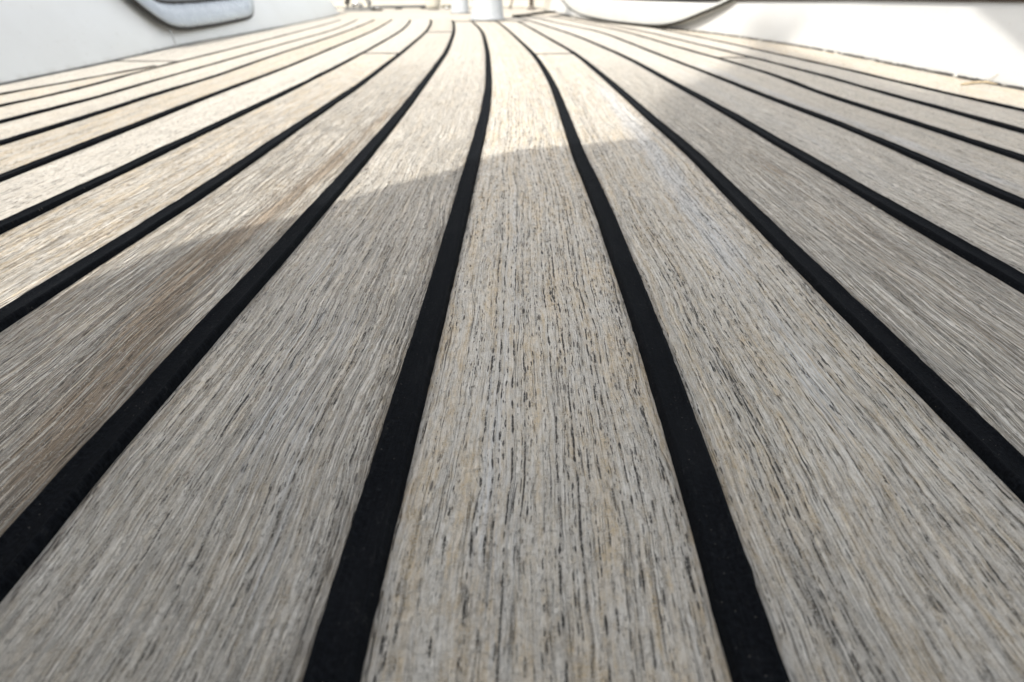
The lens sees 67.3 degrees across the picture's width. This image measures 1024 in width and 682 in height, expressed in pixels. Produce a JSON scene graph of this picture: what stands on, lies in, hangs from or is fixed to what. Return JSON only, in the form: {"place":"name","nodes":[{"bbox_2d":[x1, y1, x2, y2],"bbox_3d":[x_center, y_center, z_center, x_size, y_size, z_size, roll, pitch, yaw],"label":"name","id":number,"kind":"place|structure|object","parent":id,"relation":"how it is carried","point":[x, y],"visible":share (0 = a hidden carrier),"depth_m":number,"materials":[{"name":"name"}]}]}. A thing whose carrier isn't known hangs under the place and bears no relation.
{"place":"outdoors","nodes":[
{"label":"outdoors","id":0,"kind":"place"},
{"bbox_3d":[-0.400,0.030,1.280,2.400,0.900,6.300,0,25,0],"label":"hull","id":1,"kind":"object","parent":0,"visible":0},
{"bbox_2d":[0,0,338,85],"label":"cabin side","id":2,"kind":"object","parent":1,"relation":"on","point":[40,38],"visible":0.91,"depth_m":0.87,"materials":[{"name":"white paint"}]},
{"bbox_2d":[131,0,253,30],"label":"window","id":3,"kind":"structure","parent":2,"relation":"in","point":[182,15],"depth_m":1.11,"materials":[{"name":"glass"}]},
{"bbox_2d":[0,8,1023,681],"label":"deck","id":4,"kind":"structure","parent":1,"relation":"on","point":[410,344],"depth_m":0.17,"materials":[{"name":"brown wood"}]},
{"bbox_2d":[344,0,371,10],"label":"fairlead","id":5,"kind":"object","parent":4,"relation":"on","point":[358,4],"visible":1,"depth_m":2.52,"materials":[{"name":"metal"}]},
{"bbox_2d":[370,5,426,8],"bbox_3d":[-0.401,-1.180,2.720,0.236,0.014,0.015,-18,30,-34],"label":"toe rail","id":6,"kind":"object","parent":4,"relation":"on","point":[398,6],"visible":0.88,"depth_m":2.71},
{"bbox_2d":[425,0,440,9],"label":"bollard","id":7,"kind":"object","parent":4,"relation":"on","point":[432,4],"visible":0.98,"depth_m":2.63,"materials":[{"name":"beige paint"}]},
{"bbox_2d":[331,0,551,10],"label":"bow bulwark","id":8,"kind":"object","parent":4,"relation":"on","point":[544,5],"visible":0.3,"depth_m":2.91,"materials":[{"name":"beige paint"}]},
{"bbox_2d":[442,5,450,9],"bbox_3d":[-0.225,-1.151,2.651,0.037,0.016,0.012,0,25,0],"label":"deck cleat","id":9,"kind":"object","parent":4,"relation":"on","point":[446,7],"visible":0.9,"depth_m":2.65,"materials":[{"name":"metal"}]},
{"bbox_2d":[450,0,470,13],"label":"mooring post","id":10,"kind":"object","parent":4,"relation":"on","point":[459,6],"visible":0.98,"depth_m":2.26,"materials":[{"name":"white paint"}]},
{"bbox_2d":[469,0,505,20],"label":"mast post","id":11,"kind":"object","parent":4,"relation":"on","point":[487,10],"visible":0.94,"depth_m":1.82,"materials":[{"name":"white metal"}]},
{"bbox_2d":[527,0,535,9],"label":"stanchion","id":12,"kind":"object","parent":4,"relation":"on","point":[531,7],"visible":0.91,"depth_m":2.64,"materials":[{"name":"silver metal"}]},
{"bbox_2d":[512,11,554,16],"bbox_3d":[0.100,-0.928,2.180,0.083,0.007,0.412,7,26,16],"label":"deck rope","id":13,"kind":"object","parent":4,"relation":"on","point":[528,14],"visible":0.71,"depth_m":2.13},
{"bbox_2d":[550,0,1023,90],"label":"bulwark","id":14,"kind":"object","parent":4,"relation":"on","point":[976,40],"visible":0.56,"depth_m":0.79,"materials":[{"name":"paint"}]},
{"bbox_2d":[562,0,734,26],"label":"bolster","id":15,"kind":"object","parent":14,"relation":"in","point":[651,14],"visible":1,"depth_m":1.52,"materials":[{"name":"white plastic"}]},
{"bbox_2d":[961,74,997,84],"bbox_3d":[0.386,-0.214,0.625,0.034,0.012,0.018,-11,27,-22],"label":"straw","id":16,"kind":"object","parent":4,"relation":"on","point":[976,82],"visible":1,"depth_m":0.63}
]}

